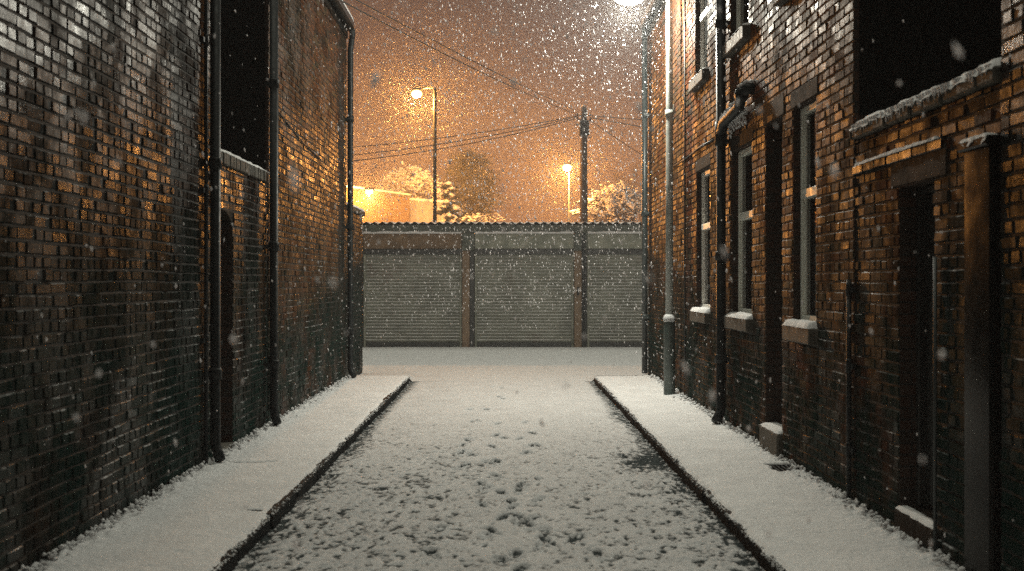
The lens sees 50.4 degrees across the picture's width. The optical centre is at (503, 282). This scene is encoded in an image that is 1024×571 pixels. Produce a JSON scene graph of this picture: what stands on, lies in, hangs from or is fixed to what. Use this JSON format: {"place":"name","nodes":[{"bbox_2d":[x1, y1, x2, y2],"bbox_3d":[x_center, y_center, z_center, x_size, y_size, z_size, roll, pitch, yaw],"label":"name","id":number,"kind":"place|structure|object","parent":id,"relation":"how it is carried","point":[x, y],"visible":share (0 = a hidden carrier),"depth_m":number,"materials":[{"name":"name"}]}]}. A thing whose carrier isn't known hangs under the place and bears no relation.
{"place":"outdoors","nodes":[
{"label":"outdoors","id":0,"kind":"place"},
{"bbox_2d":[343,0,650,222],"label":"sky","id":1,"kind":"structure","parent":0,"point":[365,34],"materials":[{"name":"orange"}]},
{"bbox_2d":[233,381,764,570],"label":"road","id":2,"kind":"structure","parent":0,"point":[473,476],"depth_m":8.48,"materials":[{"name":"white snow"}]},
{"bbox_2d":[358,347,647,381],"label":"lane","id":3,"kind":"structure","parent":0,"point":[487,364],"depth_m":22.62,"materials":[{"name":"white snow"}]},
{"bbox_2d":[346,205,364,375],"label":"yard wall","id":4,"kind":"structure","parent":3,"relation":"on","point":[357,301],"depth_m":19.54,"materials":[{"name":"brick"}]},
{"bbox_2d":[362,222,641,346],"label":"garage block","id":5,"kind":"structure","parent":3,"relation":"on","point":[554,328],"depth_m":28.37,"materials":[{"name":"metal"}]},
{"bbox_2d":[1,0,1013,552],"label":"falling snow","id":6,"kind":"structure","parent":0,"point":[513,82],"depth_m":13.21,"materials":[{"name":"white snow"}]},
{"label":"ground","id":7,"kind":"structure","parent":0,"visible":0},
{"bbox_2d":[211,378,408,570],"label":"kerb","id":8,"kind":"structure","parent":7,"relation":"on","point":[243,550],"depth_m":8.28,"materials":[{"name":"stone"}]},
{"bbox_2d":[346,186,410,222],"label":"flat roofed building","id":9,"kind":"structure","parent":7,"relation":"on","point":[385,203],"depth_m":54.23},
{"bbox_2d":[364,187,373,193],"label":"wall lamp","id":10,"kind":"object","parent":9,"relation":"attached to","point":[369,191],"visible":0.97,"depth_m":49.47,"materials":[{"name":"metal"}]},
{"bbox_2d":[378,162,443,199],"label":"bare tree","id":11,"kind":"object","parent":7,"relation":"on","point":[398,176],"visible":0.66,"depth_m":60.19,"materials":[{"name":"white plant"}]},
{"bbox_2d":[411,87,436,222],"bbox_3d":[-2.699,-2.473,37.000,0.889,8.347,0.286,0,0,0],"label":"street lamp","id":12,"kind":"object","parent":7,"relation":"on","point":[414,94],"visible":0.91,"depth_m":36.95,"materials":[{"name":"black metal"}]},
{"bbox_2d":[410,198,444,222],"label":"flat roofed building","id":13,"kind":"structure","parent":7,"relation":"on","point":[426,217],"depth_m":58.20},
{"bbox_2d":[437,181,466,222],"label":"fir tree","id":14,"kind":"object","parent":7,"relation":"on","point":[448,207],"visible":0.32,"depth_m":41.78,"materials":[{"name":"white plant"}]},
{"bbox_2d":[437,145,522,222],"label":"bare tree","id":15,"kind":"object","parent":7,"relation":"on","point":[469,172],"visible":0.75,"depth_m":54.62,"materials":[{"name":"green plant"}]},
{"bbox_2d":[459,212,504,221],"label":"snowy shrub","id":16,"kind":"object","parent":7,"relation":"on","point":[475,216],"visible":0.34,"depth_m":54.49,"materials":[{"name":"white snow"}]},
{"bbox_2d":[562,163,571,221],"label":"street lamp","id":17,"kind":"object","parent":7,"relation":"on","point":[566,167],"visible":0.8,"depth_m":57.98,"materials":[{"name":"metal"}]},
{"bbox_2d":[576,105,591,222],"bbox_3d":[2.574,-1.988,34.956,0.512,7.476,0.391,0,0,0],"label":"utility pole","id":18,"kind":"object","parent":7,"relation":"on","point":[583,134],"visible":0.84,"depth_m":34.90,"materials":[{"name":"brown wood"}]},
{"bbox_2d":[339,0,577,114],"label":"overhead cable","id":19,"kind":"object","parent":18,"relation":"attached to","point":[439,51],"visible":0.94,"depth_m":19.12,"materials":[{"name":"black rubber"}]},
{"bbox_2d":[353,116,575,147],"bbox_3d":[-3.562,-4.495,32.975,12.517,1.756,0.027,0,0,-18],"label":"overhead cable","id":20,"kind":"object","parent":18,"relation":"attached to","point":[466,134],"visible":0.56,"depth_m":33.79,"materials":[{"name":"black rubber"}]},
{"bbox_2d":[353,118,576,160],"bbox_3d":[-3.562,-4.193,32.476,12.868,2.200,0.027,0,0,-23],"label":"overhead cable","id":21,"kind":"object","parent":18,"relation":"attached to","point":[462,144],"visible":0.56,"depth_m":33.41,"materials":[{"name":"black rubber"}]},
{"bbox_2d":[353,116,577,154],"bbox_3d":[-3.562,-4.343,32.725,12.684,2.000,0.027,0,0,-21],"label":"overhead cable","id":22,"kind":"object","parent":18,"relation":"attached to","point":[462,140],"visible":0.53,"depth_m":33.58,"materials":[{"name":"black rubber"}]},
{"bbox_2d":[355,0,577,111],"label":"overhead cable","id":23,"kind":"object","parent":18,"relation":"attached to","point":[452,50],"visible":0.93,"depth_m":19.97,"materials":[{"name":"black rubber"}]},
{"bbox_2d":[590,117,641,126],"bbox_3d":[5.136,-4.786,33.975,5.119,1.060,0.032,0,0,22],"label":"overhead cable","id":24,"kind":"object","parent":18,"relation":"attached to","point":[616,122],"visible":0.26,"depth_m":34.61,"materials":[{"name":"black rubber"}]},
{"bbox_2d":[590,120,641,154],"bbox_3d":[5.136,-4.063,36.475,5.635,2.340,0.024,0,0,-33],"label":"overhead cable","id":25,"kind":"object","parent":18,"relation":"attached to","point":[616,138],"visible":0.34,"depth_m":35.51,"materials":[{"name":"black rubber"}]},
{"bbox_2d":[590,115,641,119],"bbox_3d":[5.137,-5.325,35.475,4.843,0.096,0.027,0,0,-13],"label":"overhead cable","id":26,"kind":"object","parent":18,"relation":"attached to","point":[615,117],"visible":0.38,"depth_m":35.12,"materials":[{"name":"black rubber"}]},
{"bbox_2d":[569,192,623,221],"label":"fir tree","id":27,"kind":"object","parent":7,"relation":"on","point":[576,212],"visible":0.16,"depth_m":56.96,"materials":[{"name":"white plant"}]},
{"bbox_2d":[588,178,641,221],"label":"bare tree","id":28,"kind":"object","parent":7,"relation":"on","point":[622,203],"visible":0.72,"depth_m":55.43,"materials":[{"name":"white plant"}]},
{"bbox_2d":[610,158,641,221],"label":"bare tree","id":29,"kind":"object","parent":7,"relation":"on","point":[633,183],"visible":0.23,"depth_m":65.69,"materials":[{"name":"brown plant"}]},
{"bbox_2d":[594,378,785,570],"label":"kerb","id":30,"kind":"structure","parent":7,"relation":"on","point":[749,546],"depth_m":8.47,"materials":[{"name":"stone"}]},
{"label":"left pavement","id":31,"kind":"structure","parent":0,"visible":0},
{"bbox_2d":[0,0,224,570],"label":"brick house","id":32,"kind":"structure","parent":31,"relation":"on","point":[61,205],"depth_m":7.11,"materials":[{"name":"brick"}]},
{"bbox_2d":[18,375,408,570],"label":"pavement snow","id":33,"kind":"structure","parent":31,"relation":"on","point":[199,517],"depth_m":8.01,"materials":[{"name":"white snow"}]},
{"bbox_2d":[221,149,268,449],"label":"yard wall","id":34,"kind":"structure","parent":31,"relation":"on","point":[244,259],"depth_m":10.96,"materials":[{"name":"brick"}]},
{"bbox_2d":[221,0,356,424],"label":"brick house","id":35,"kind":"structure","parent":31,"relation":"on","point":[254,101],"depth_m":13.91,"materials":[{"name":"brick"}]},
{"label":"right pavement","id":36,"kind":"structure","parent":0,"visible":0},
{"bbox_2d":[616,0,675,394],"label":"street lamp","id":37,"kind":"object","parent":36,"relation":"on","point":[669,319],"visible":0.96,"depth_m":15.35,"materials":[{"name":"beige metal"}]},
{"bbox_2d":[595,374,965,570],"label":"pavement snow","id":38,"kind":"structure","parent":36,"relation":"on","point":[743,482],"depth_m":7.97,"materials":[{"name":"white snow"}]},
{"bbox_2d":[769,464,798,471],"bbox_3d":[2.397,1.577,9.323,0.250,0.065,0.400,0,0,0],"label":"cellar grate","id":39,"kind":"object","parent":36,"relation":"on","point":[781,466],"visible":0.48,"depth_m":9.36,"materials":[{"name":"black metal"}]},
{"bbox_2d":[640,0,1001,499],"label":"terraced house","id":40,"kind":"structure","parent":36,"relation":"on","point":[806,418],"depth_m":10.45,"materials":[{"name":"red brick"}]},
{"bbox_2d":[688,0,708,92],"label":"window","id":41,"kind":"structure","parent":40,"relation":"in","point":[700,78],"depth_m":14.09,"materials":[{"name":"white glass"}]},
{"bbox_2d":[690,152,710,323],"bbox_3d":[2.535,-0.541,13.724,0.226,2.083,1.052,0,0,0],"label":"window","id":42,"kind":"structure","parent":40,"relation":"in","point":[703,313],"depth_m":13.95,"materials":[{"name":"grey glass"}]},
{"bbox_2d":[722,0,750,57],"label":"window","id":43,"kind":"structure","parent":40,"relation":"in","point":[741,35],"depth_m":11.71,"materials":[{"name":"white glass"}]},
{"bbox_2d":[724,126,753,331],"bbox_3d":[2.536,-0.541,11.490,0.224,2.083,1.084,0,0,0],"label":"window","id":44,"kind":"structure","parent":40,"relation":"in","point":[732,320],"depth_m":11.68,"materials":[{"name":"grey glass"}]},
{"bbox_2d":[772,0,787,6],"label":"window","id":45,"kind":"structure","parent":40,"relation":"in","point":[777,3],"depth_m":9.75,"materials":[{"name":"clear glass"}]},
{"bbox_2d":[781,125,782,422],"bbox_3d":[2.708,-0.084,10.137,0.125,2.847,0.617,0,0,0],"label":"front door","id":46,"kind":"structure","parent":40,"relation":"in","point":[782,125],"depth_m":10.42,"materials":[{"name":"black wood"}]},
{"bbox_2d":[782,75,818,344],"bbox_3d":[2.537,-0.579,9.109,0.221,2.158,0.826,0,0,0],"label":"window","id":47,"kind":"structure","parent":40,"relation":"in","point":[805,330],"depth_m":9.27,"materials":[{"name":"grey glass"}]},
{"bbox_2d":[849,57,1001,570],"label":"yard wall","id":48,"kind":"structure","parent":36,"relation":"on","point":[941,159],"depth_m":6.34,"materials":[{"name":"brick"}]},
{"bbox_2d":[916,184,934,505],"bbox_3d":[2.687,0.407,6.670,0.110,2.026,0.562,0,0,0],"label":"door","id":49,"kind":"structure","parent":48,"relation":"in","point":[925,218],"depth_m":6.90,"materials":[{"name":"wood"}]},
{"bbox_2d":[999,0,1023,570],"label":"brick house","id":50,"kind":"structure","parent":36,"relation":"on","point":[1011,463],"depth_m":5.38,"materials":[{"name":"brick"}]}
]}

